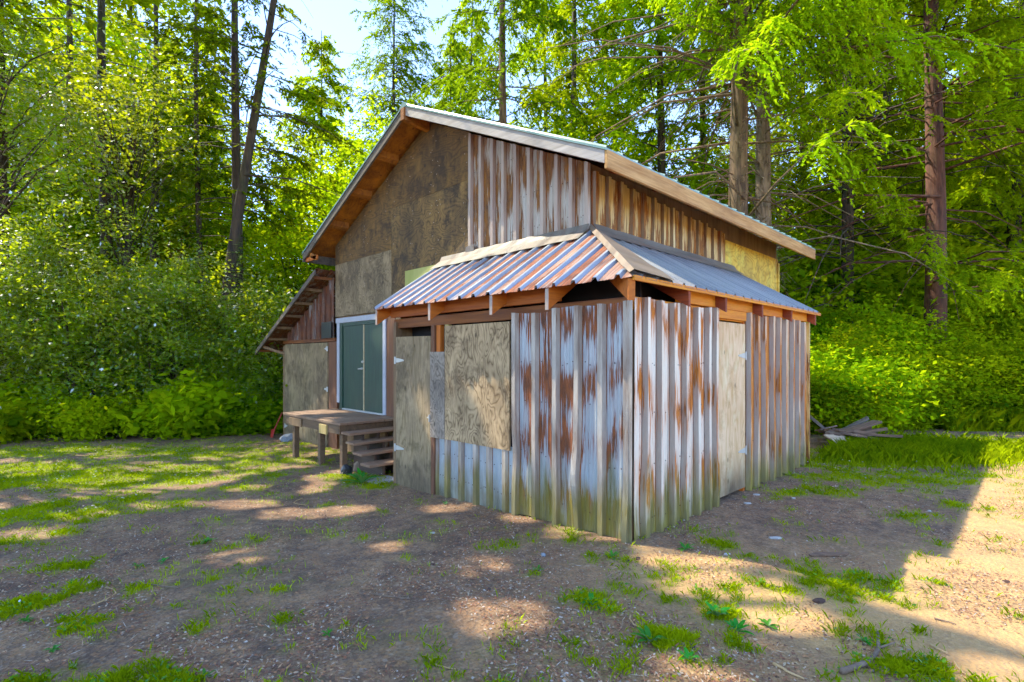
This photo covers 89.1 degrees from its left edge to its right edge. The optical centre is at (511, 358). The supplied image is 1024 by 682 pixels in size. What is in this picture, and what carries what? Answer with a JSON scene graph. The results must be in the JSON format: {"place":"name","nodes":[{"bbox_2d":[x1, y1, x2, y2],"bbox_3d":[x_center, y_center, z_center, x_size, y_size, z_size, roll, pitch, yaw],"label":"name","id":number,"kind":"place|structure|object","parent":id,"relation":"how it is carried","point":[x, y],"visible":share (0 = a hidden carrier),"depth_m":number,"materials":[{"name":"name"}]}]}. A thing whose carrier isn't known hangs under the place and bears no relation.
{"place":"outdoors","nodes":[
{"label":"outdoors","id":0,"kind":"place"},
{"bbox_2d":[5,0,1013,270],"label":"sky","id":1,"kind":"structure","parent":0,"point":[332,17],"materials":[{"name":"white"}]},
{"bbox_2d":[0,428,1023,681],"bbox_3d":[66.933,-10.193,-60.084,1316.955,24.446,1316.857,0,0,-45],"label":"ground","id":2,"kind":"structure","parent":0,"point":[974,644],"depth_m":3.95,"materials":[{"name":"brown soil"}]},
{"bbox_2d":[0,383,78,443],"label":"bush","id":3,"kind":"object","parent":2,"relation":"on","point":[12,421],"visible":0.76,"depth_m":11.99,"materials":[{"name":"green plant"}]},
{"bbox_2d":[0,371,85,440],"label":"bush","id":4,"kind":"object","parent":2,"relation":"on","point":[15,387],"visible":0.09,"depth_m":12.60,"materials":[{"name":"green plant"}]},
{"bbox_2d":[0,226,91,388],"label":"thicket shrub","id":5,"kind":"object","parent":2,"relation":"on","point":[8,362],"visible":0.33,"depth_m":13.23,"materials":[{"name":"green plant"}]},
{"bbox_2d":[4,0,89,84],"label":"conifer tree","id":6,"kind":"object","parent":2,"relation":"on","point":[54,15],"visible":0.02,"depth_m":26.93,"materials":[{"name":"green plant"}]},
{"bbox_2d":[8,141,96,381],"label":"maple tree","id":7,"kind":"object","parent":2,"relation":"on","point":[35,199],"visible":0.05,"depth_m":18.91,"materials":[{"name":"green plant"}]},
{"bbox_2d":[4,377,109,437],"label":"bush","id":8,"kind":"object","parent":2,"relation":"on","point":[6,386],"visible":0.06,"depth_m":13.08,"materials":[{"name":"green plant"}]},
{"bbox_2d":[0,0,117,381],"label":"conifer tree","id":9,"kind":"object","parent":2,"relation":"on","point":[5,157],"visible":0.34,"depth_m":14.50,"materials":[{"name":"green plant"}]},
{"bbox_2d":[0,178,131,398],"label":"thicket shrub","id":10,"kind":"object","parent":2,"relation":"on","point":[41,244],"visible":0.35,"depth_m":13.61,"materials":[{"name":"green plant"}]},
{"bbox_2d":[20,389,124,441],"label":"bush","id":11,"kind":"object","parent":2,"relation":"on","point":[61,424],"visible":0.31,"depth_m":12.25,"materials":[{"name":"green plant"}]},
{"bbox_2d":[5,0,140,382],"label":"maple tree","id":12,"kind":"object","parent":2,"relation":"on","point":[27,146],"visible":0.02,"depth_m":20.93,"materials":[{"name":"green plant"}]},
{"bbox_2d":[0,0,164,255],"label":"broadleaf tree","id":13,"kind":"object","parent":2,"relation":"on","point":[19,126],"visible":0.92,"depth_m":12.39,"materials":[{"name":"green plant"}]},
{"bbox_2d":[0,252,181,437],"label":"thicket shrub","id":14,"kind":"object","parent":2,"relation":"on","point":[56,356],"visible":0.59,"depth_m":12.94,"materials":[{"name":"green plant"}]},
{"bbox_2d":[5,0,182,387],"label":"conifer tree","id":15,"kind":"object","parent":2,"relation":"on","point":[108,20],"visible":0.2,"depth_m":18.61,"materials":[{"name":"green plant"}]},
{"bbox_2d":[33,380,154,443],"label":"bush","id":16,"kind":"object","parent":2,"relation":"on","point":[101,420],"visible":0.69,"depth_m":12.10,"materials":[{"name":"green plant"}]},
{"bbox_2d":[7,0,207,392],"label":"conifer tree","id":17,"kind":"object","parent":2,"relation":"on","point":[101,37],"visible":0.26,"depth_m":16.38,"materials":[{"name":"green plant"}]},
{"bbox_2d":[2,193,229,421],"bbox_3d":[-10.765,-1.161,14.676,5.720,6.480,6.036,0,0,-45],"label":"thicket shrub","id":18,"kind":"object","parent":2,"relation":"on","point":[104,273],"visible":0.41,"depth_m":13.54,"materials":[{"name":"green plant"}]},
{"bbox_2d":[5,0,228,370],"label":"maple tree","id":19,"kind":"object","parent":2,"relation":"on","point":[111,43],"visible":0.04,"depth_m":24.67,"materials":[{"name":"green plant"}]},
{"bbox_2d":[35,0,209,310],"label":"conifer tree","id":20,"kind":"object","parent":2,"relation":"on","point":[132,7],"visible":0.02,"depth_m":26.91,"materials":[{"name":"green plant"}]},
{"bbox_2d":[0,18,264,388],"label":"broadleaf tree","id":21,"kind":"object","parent":2,"relation":"on","point":[120,163],"visible":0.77,"depth_m":14.37,"materials":[{"name":"green plant"}]},
{"bbox_2d":[11,100,265,379],"bbox_3d":[-17.070,-4.320,22.657,12.858,12.825,11.729,0,0,-14],"label":"maple tree","id":22,"kind":"object","parent":2,"relation":"on","point":[215,242],"visible":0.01,"depth_m":20.75,"materials":[{"name":"green plant"}]},
{"bbox_2d":[0,0,293,108],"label":"maple tree","id":23,"kind":"object","parent":2,"relation":"on","point":[88,23],"visible":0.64,"depth_m":14.05,"materials":[{"name":"green plant"}]},
{"bbox_2d":[66,0,241,387],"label":"conifer tree","id":24,"kind":"object","parent":2,"relation":"on","point":[168,206],"visible":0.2,"depth_m":17.97,"materials":[{"name":"green plant"}]},
{"bbox_2d":[58,230,275,411],"bbox_3d":[-9.175,-0.678,14.085,4.784,5.375,5.482,0,0,-45],"label":"thicket shrub","id":25,"kind":"object","parent":2,"relation":"on","point":[173,361],"visible":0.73,"depth_m":13.17,"materials":[{"name":"green plant"}]},
{"bbox_2d":[22,8,315,337],"bbox_3d":[-12.935,-5.938,21.276,10.721,16.009,9.515,0,0,2],"label":"maple tree","id":26,"kind":"object","parent":2,"relation":"on","point":[187,224],"visible":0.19,"depth_m":20.04,"materials":[{"name":"green plant"}]},
{"bbox_2d":[118,390,235,441],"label":"bush","id":27,"kind":"object","parent":2,"relation":"on","point":[162,434],"visible":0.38,"depth_m":12.13,"materials":[{"name":"green plant"}]},
{"bbox_2d":[134,0,226,24],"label":"maple tree","id":28,"kind":"object","parent":2,"relation":"on","point":[182,12],"visible":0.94,"depth_m":13.90,"materials":[{"name":"green plant"}]},
{"bbox_2d":[108,361,269,440],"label":"bush","id":29,"kind":"object","parent":2,"relation":"on","point":[216,406],"visible":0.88,"depth_m":12.29,"materials":[{"name":"green plant"}]},
{"bbox_2d":[87,232,290,396],"bbox_3d":[-8.175,-0.811,14.935,5.612,5.638,5.239,0,0,2],"label":"thicket shrub","id":30,"kind":"object","parent":2,"relation":"on","point":[205,296],"visible":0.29,"depth_m":13.95,"materials":[{"name":"green plant"}]},
{"bbox_2d":[131,0,271,358],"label":"conifer tree","id":31,"kind":"object","parent":2,"relation":"on","point":[210,120],"visible":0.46,"depth_m":17.21,"materials":[{"name":"green plant"}]},
{"bbox_2d":[146,379,269,437],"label":"bush","id":32,"kind":"object","parent":2,"relation":"on","point":[167,432],"visible":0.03,"depth_m":12.73,"materials":[{"name":"green plant"}]},
{"bbox_2d":[153,256,302,419],"bbox_3d":[-7.096,-0.357,14.242,4.710,4.755,5.073,0,0,-45],"label":"thicket shrub","id":33,"kind":"object","parent":2,"relation":"on","point":[252,344],"visible":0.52,"depth_m":13.60,"materials":[{"name":"green plant"}]},
{"bbox_2d":[172,0,285,287],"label":"conifer tree","id":34,"kind":"object","parent":2,"relation":"on","point":[226,61],"visible":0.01,"depth_m":29.80,"materials":[{"name":"green plant"}]},
{"bbox_2d":[145,181,313,317],"bbox_3d":[-13.106,-3.577,26.219,11.346,11.316,10.350,0,0,17],"label":"maple tree","id":35,"kind":"object","parent":2,"relation":"on","point":[258,221],"visible":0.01,"depth_m":25.15,"materials":[{"name":"green plant"}]},
{"bbox_2d":[115,0,344,372],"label":"conifer tree","id":36,"kind":"object","parent":2,"relation":"on","point":[235,80],"visible":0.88,"depth_m":15.53,"materials":[{"name":"green plant"}]},
{"bbox_2d":[204,400,277,435],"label":"bush","id":37,"kind":"object","parent":2,"relation":"on","point":[231,427],"visible":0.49,"depth_m":12.84,"materials":[{"name":"green plant"}]},
{"bbox_2d":[217,307,285,398],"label":"thicket shrub","id":38,"kind":"object","parent":2,"relation":"on","point":[267,362],"visible":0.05,"depth_m":14.50,"materials":[{"name":"green plant"}]},
{"bbox_2d":[179,194,334,340],"bbox_3d":[-8.443,-2.069,20.209,8.222,8.200,7.500,0,0,-45],"label":"maple tree","id":39,"kind":"object","parent":2,"relation":"on","point":[295,270],"visible":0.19,"depth_m":18.89,"materials":[{"name":"green plant"}]},
{"bbox_2d":[149,0,365,363],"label":"conifer tree","id":40,"kind":"object","parent":2,"relation":"on","point":[241,197],"visible":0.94,"depth_m":14.55,"materials":[{"name":"green plant"}]},
{"bbox_2d":[232,389,282,434],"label":"bush","id":41,"kind":"object","parent":2,"relation":"on","point":[253,406],"visible":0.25,"depth_m":13.16,"materials":[{"name":"green plant"}]},
{"bbox_2d":[229,30,364,320],"bbox_3d":[-8.535,-6.264,22.940,7.757,16.503,7.810,0,0,-45],"label":"conifer tree","id":42,"kind":"object","parent":2,"relation":"on","point":[312,110],"visible":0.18,"depth_m":22.67,"materials":[{"name":"green plant"}]},
{"bbox_2d":[256,126,354,278],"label":"maple tree","id":43,"kind":"object","parent":2,"relation":"on","point":[307,191],"depth_m":29.05,"materials":[{"name":"green plant"}]},
{"bbox_2d":[259,60,408,275],"bbox_3d":[-5.543,-4.430,19.618,7.661,12.890,8.632,0,0,-45],"label":"maple tree","id":44,"kind":"object","parent":2,"relation":"on","point":[358,143],"visible":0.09,"depth_m":18.33,"materials":[{"name":"green plant"}]},
{"bbox_2d":[283,409,392,476],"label":"porch deck","id":45,"kind":"structure","parent":2,"relation":"on","point":[373,454],"depth_m":8.50,"materials":[{"name":"grey wood"}]},
{"bbox_2d":[341,467,378,483],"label":"plant","id":46,"kind":"object","parent":2,"relation":"on","point":[361,477],"visible":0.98,"depth_m":7.34,"materials":[{"name":"green plant"}]},
{"bbox_2d":[264,0,463,297],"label":"conifer tree","id":47,"kind":"object","parent":2,"relation":"on","point":[412,83],"visible":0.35,"depth_m":21.49,"materials":[{"name":"green plant"}]},
{"bbox_2d":[428,24,479,116],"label":"conifer tree","id":48,"kind":"object","parent":2,"relation":"on","point":[442,69],"visible":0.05,"depth_m":28.85,"materials":[{"name":"green plant"}]},
{"bbox_2d":[430,0,510,119],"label":"conifer tree","id":49,"kind":"object","parent":2,"relation":"on","point":[467,6],"visible":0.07,"depth_m":33.81,"materials":[{"name":"green plant"}]},
{"bbox_2d":[32,383,966,437],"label":"leafy undergrowth","id":50,"kind":"object","parent":2,"relation":"on","point":[268,427],"visible":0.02,"depth_m":12.95,"materials":[{"name":"green plant"}]},
{"bbox_2d":[407,0,609,146],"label":"conifer tree","id":51,"kind":"object","parent":2,"relation":"on","point":[500,70],"visible":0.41,"depth_m":17.85,"materials":[{"name":"green plant"}]},
{"bbox_2d":[0,434,1017,681],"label":"clover","id":52,"kind":"object","parent":2,"relation":"on","point":[534,568],"visible":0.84,"depth_m":3.52,"materials":[{"name":"green plant"}]},
{"bbox_2d":[255,102,820,542],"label":"barn","id":53,"kind":"structure","parent":2,"relation":"on","point":[599,339],"depth_m":6.33,"materials":[{"name":"metal"}]},
{"bbox_2d":[285,344,303,441],"bbox_3d":[-5.098,0.800,12.161,0.054,2.260,1.110,0,0,-45],"label":"lean door","id":54,"kind":"structure","parent":53,"relation":"in","point":[294,353],"depth_m":12.14,"materials":[{"name":"wood"}]},
{"bbox_2d":[304,342,328,446],"bbox_3d":[-4.272,0.800,11.322,0.056,2.260,1.205,0,0,-45],"label":"lean door","id":55,"kind":"structure","parent":53,"relation":"in","point":[316,355],"depth_m":11.32,"materials":[{"name":"wood"}]},
{"bbox_2d":[343,325,362,410],"bbox_3d":[-3.122,0.181,10.177,0.086,1.638,0.820,0,0,-45],"label":"door","id":56,"kind":"structure","parent":53,"relation":"in","point":[352,335],"depth_m":10.18,"materials":[{"name":"metal"}]},
{"bbox_2d":[361,323,382,412],"bbox_3d":[-2.582,0.181,9.647,0.060,1.638,0.773,0,0,-45],"label":"door","id":57,"kind":"structure","parent":53,"relation":"in","point":[373,333],"depth_m":9.61,"materials":[{"name":"metal"}]},
{"bbox_2d":[394,336,430,493],"bbox_3d":[-1.286,0.752,6.890,0.048,2.095,1.030,0,0,-43],"label":"shed door","id":58,"kind":"structure","parent":53,"relation":"in","point":[412,447],"depth_m":6.92,"materials":[{"name":"wood"}]},
{"bbox_2d":[719,321,746,497],"bbox_3d":[2.516,0.568,5.955,0.845,1.945,0.041,0,0,-45],"label":"shed door","id":59,"kind":"structure","parent":53,"relation":"in","point":[732,354],"depth_m":5.95,"materials":[{"name":"wood"}]},
{"bbox_2d":[498,0,608,140],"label":"conifer tree","id":60,"kind":"object","parent":2,"relation":"on","point":[547,64],"visible":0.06,"depth_m":26.54,"materials":[{"name":"green plant"}]},
{"bbox_2d":[509,0,671,170],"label":"conifer tree","id":61,"kind":"object","parent":2,"relation":"on","point":[575,81],"visible":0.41,"depth_m":19.49,"materials":[{"name":"green plant"}]},
{"bbox_2d":[579,1,668,177],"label":"conifer tree","id":62,"kind":"object","parent":2,"relation":"on","point":[640,39],"visible":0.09,"depth_m":28.64,"materials":[{"name":"green plant"}]},
{"bbox_2d":[631,625,667,644],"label":"weed plant","id":63,"kind":"object","parent":2,"relation":"on","point":[647,632],"visible":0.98,"depth_m":2.94,"materials":[{"name":"green plant"}]},
{"bbox_2d":[555,0,790,250],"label":"conifer tree","id":64,"kind":"object","parent":2,"relation":"on","point":[644,147],"visible":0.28,"depth_m":18.09,"materials":[{"name":"green plant"}]},
{"bbox_2d":[638,0,786,222],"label":"conifer tree","id":65,"kind":"object","parent":2,"relation":"on","point":[693,133],"visible":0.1,"depth_m":20.75,"materials":[{"name":"green plant"}]},
{"bbox_2d":[705,601,729,615],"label":"weed plant","id":66,"kind":"object","parent":2,"relation":"on","point":[722,610],"visible":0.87,"depth_m":3.23,"materials":[{"name":"green plant"}]},
{"bbox_2d":[724,618,754,635],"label":"weed plant","id":67,"kind":"object","parent":2,"relation":"on","point":[734,623],"visible":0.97,"depth_m":3.05,"materials":[{"name":"green plant"}]},
{"bbox_2d":[685,10,809,225],"bbox_3d":[13.969,-10.745,31.029,9.261,25.315,9.614,0,0,-2],"label":"conifer tree","id":68,"kind":"object","parent":2,"relation":"on","point":[750,140],"visible":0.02,"depth_m":30.48,"materials":[{"name":"green plant"}]},
{"bbox_2d":[532,0,1023,280],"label":"conifer tree","id":69,"kind":"object","parent":2,"relation":"on","point":[741,48],"visible":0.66,"depth_m":11.69,"materials":[{"name":"green plant"}]},
{"bbox_2d":[719,0,886,261],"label":"conifer tree","id":70,"kind":"object","parent":2,"relation":"on","point":[779,145],"visible":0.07,"depth_m":22.69,"materials":[{"name":"green plant"}]},
{"bbox_2d":[621,0,995,312],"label":"conifer tree","id":71,"kind":"object","parent":2,"relation":"on","point":[763,131],"visible":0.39,"depth_m":12.70,"materials":[{"name":"green plant"}]},
{"bbox_2d":[809,552,848,556],"bbox_3d":[2.566,1.584,4.203,0.351,0.012,0.068,0,0,-3],"label":"scrap","id":72,"kind":"object","parent":2,"relation":"on","point":[814,554],"visible":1,"depth_m":4.18,"materials":[{"name":"grey wood"}]},
{"bbox_2d":[806,310,874,349],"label":"bush","id":73,"kind":"object","parent":2,"relation":"on","point":[815,330],"visible":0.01,"depth_m":14.27,"materials":[{"name":"green plant"}]},
{"bbox_2d":[699,0,1023,355],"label":"conifer tree","id":74,"kind":"object","parent":2,"relation":"on","point":[847,207],"visible":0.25,"depth_m":15.36,"materials":[{"name":"green plant"}]},
{"bbox_2d":[810,360,917,434],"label":"bush","id":75,"kind":"object","parent":2,"relation":"on","point":[828,396],"visible":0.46,"depth_m":10.77,"materials":[{"name":"green plant"}]},
{"bbox_2d":[838,630,895,674],"bbox_3d":[1.915,1.571,2.769,0.592,0.050,0.126,0,0,-39],"label":"fallen stick","id":76,"kind":"object","parent":2,"relation":"on","point":[848,668],"visible":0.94,"depth_m":2.68,"materials":[{"name":"grey wood"}]},
{"bbox_2d":[772,161,969,258],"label":"maple tree","id":77,"kind":"object","parent":2,"relation":"on","point":[870,224],"visible":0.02,"depth_m":19.86,"materials":[{"name":"green plant"}]},
{"bbox_2d":[775,217,984,340],"bbox_3d":[9.828,-1.332,17.892,8.931,6.509,9.905,0,0,-32],"label":"bush","id":78,"kind":"object","parent":2,"relation":"on","point":[890,280],"visible":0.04,"depth_m":15.39,"materials":[{"name":"green plant"}]},
{"bbox_2d":[810,337,954,431],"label":"bush","id":79,"kind":"object","parent":2,"relation":"on","point":[871,367],"visible":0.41,"depth_m":10.85,"materials":[{"name":"green plant"}]},
{"bbox_2d":[777,199,999,307],"bbox_3d":[12.203,-2.016,19.326,11.990,7.879,10.812,0,0,4],"label":"bush","id":80,"kind":"object","parent":2,"relation":"on","point":[859,250],"visible":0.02,"depth_m":17.45,"materials":[{"name":"green plant"}]},
{"bbox_2d":[779,19,1001,230],"bbox_3d":[17.331,-7.120,23.885,11.912,17.788,10.573,0,0,21],"label":"maple tree","id":81,"kind":"object","parent":2,"relation":"on","point":[908,136],"depth_m":22.46,"materials":[{"name":"green plant"}]},
{"bbox_2d":[810,312,979,430],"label":"bush","id":82,"kind":"object","parent":2,"relation":"on","point":[847,332],"visible":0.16,"depth_m":11.79,"materials":[{"name":"green plant"}]},
{"bbox_2d":[780,231,1011,344],"bbox_3d":[9.514,-1.051,16.443,8.862,5.824,7.991,0,0,22],"label":"bush","id":83,"kind":"object","parent":2,"relation":"on","point":[862,279],"visible":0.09,"depth_m":14.86,"materials":[{"name":"green plant"}]},
{"bbox_2d":[770,3,1023,261],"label":"conifer tree","id":84,"kind":"object","parent":2,"relation":"on","point":[827,181],"visible":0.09,"depth_m":19.25,"materials":[{"name":"green plant"}]},
{"bbox_2d":[771,0,1023,355],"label":"conifer tree","id":85,"kind":"object","parent":2,"relation":"on","point":[935,187],"visible":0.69,"depth_m":13.37,"materials":[{"name":"green plant"}]},
{"bbox_2d":[778,217,1020,339],"bbox_3d":[11.998,-1.575,17.218,10.426,6.851,9.402,0,0,-41],"label":"bush","id":86,"kind":"object","parent":2,"relation":"on","point":[802,272],"visible":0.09,"depth_m":15.01,"materials":[{"name":"green plant"}]},
{"bbox_2d":[810,293,993,401],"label":"bush","id":87,"kind":"object","parent":2,"relation":"on","point":[899,330],"visible":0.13,"depth_m":12.73,"materials":[{"name":"green plant"}]},
{"bbox_2d":[801,211,1023,369],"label":"bush","id":88,"kind":"object","parent":2,"relation":"on","point":[975,248],"visible":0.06,"depth_m":14.28,"materials":[{"name":"green plant"}]},
{"bbox_2d":[810,304,1015,399],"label":"bush","id":89,"kind":"object","parent":2,"relation":"on","point":[926,317],"visible":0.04,"depth_m":13.15,"materials":[{"name":"green plant"}]},
{"bbox_2d":[810,404,1023,433],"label":"undergrowth","id":90,"kind":"object","parent":2,"relation":"on","point":[980,416],"visible":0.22,"depth_m":11.30,"materials":[{"name":"green plant"}]},
{"bbox_2d":[870,355,998,435],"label":"bush","id":91,"kind":"object","parent":2,"relation":"on","point":[946,402],"visible":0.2,"depth_m":11.34,"materials":[{"name":"green plant"}]},
{"bbox_2d":[855,197,1023,313],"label":"bush","id":92,"kind":"object","parent":2,"relation":"on","point":[965,214],"depth_m":16.92,"materials":[{"name":"green plant"}]},
{"bbox_2d":[856,312,1023,431],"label":"bush","id":93,"kind":"object","parent":2,"relation":"on","point":[951,348],"visible":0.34,"depth_m":11.71,"materials":[{"name":"green plant"}]},
{"bbox_2d":[863,0,1023,312],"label":"conifer tree","id":94,"kind":"object","parent":2,"relation":"on","point":[966,185],"visible":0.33,"depth_m":15.38,"materials":[{"name":"green plant"}]},
{"bbox_2d":[877,191,1023,300],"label":"bush","id":95,"kind":"object","parent":2,"relation":"on","point":[1010,243],"depth_m":17.87,"materials":[{"name":"green plant"}]},
{"bbox_2d":[912,206,1023,331],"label":"bush","id":96,"kind":"object","parent":2,"relation":"on","point":[1000,234],"visible":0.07,"depth_m":15.09,"materials":[{"name":"green plant"}]},
{"bbox_2d":[920,0,1018,159],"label":"conifer tree","id":97,"kind":"object","parent":2,"relation":"on","point":[965,12],"depth_m":24.61,"materials":[{"name":"green plant"}]},
{"bbox_2d":[922,308,1020,354],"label":"bush","id":98,"kind":"object","parent":2,"relation":"on","point":[966,327],"visible":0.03,"depth_m":13.54,"materials":[{"name":"green plant"}]},
{"bbox_2d":[923,34,1023,246],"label":"maple tree","id":99,"kind":"object","parent":2,"relation":"on","point":[991,207],"visible":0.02,"depth_m":20.56,"materials":[{"name":"green plant"}]},
{"bbox_2d":[935,313,1023,429],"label":"bush","id":100,"kind":"object","parent":2,"relation":"on","point":[1015,347],"visible":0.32,"depth_m":11.63,"materials":[{"name":"green plant"}]},
{"bbox_2d":[949,355,1023,423],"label":"bush","id":101,"kind":"object","parent":2,"relation":"on","point":[1009,395],"visible":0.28,"depth_m":11.53,"materials":[{"name":"green plant"}]},
{"bbox_2d":[949,10,1023,256],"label":"conifer tree","id":102,"kind":"object","parent":2,"relation":"on","point":[971,76],"visible":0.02,"depth_m":19.74,"materials":[{"name":"green plant"}]},
{"bbox_2d":[975,313,1023,354],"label":"bush","id":103,"kind":"object","parent":2,"relation":"on","point":[1001,335],"visible":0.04,"depth_m":14.18,"materials":[{"name":"green plant"}]},
{"bbox_2d":[0,428,1023,681],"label":"grass","id":104,"kind":"structure","parent":0,"point":[902,664],"depth_m":3.92,"materials":[{"name":"green plant"}]},
{"bbox_2d":[803,427,1023,480],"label":"tall grass","id":105,"kind":"structure","parent":0,"point":[916,449],"depth_m":8.11,"materials":[{"name":"green plant"}]},
{"label":"scrap board","id":106,"kind":"object","parent":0,"visible":0},
{"label":"scrap board","id":107,"kind":"object","parent":106,"relation":"on","visible":0},
{"bbox_2d":[822,420,881,436],"bbox_3d":[6.258,1.298,9.543,1.230,0.041,0.150,-12,9,-14],"label":"scrap board","id":108,"kind":"object","parent":107,"relation":"on","point":[865,425],"visible":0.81,"depth_m":9.55,"materials":[{"name":"grey wood"}]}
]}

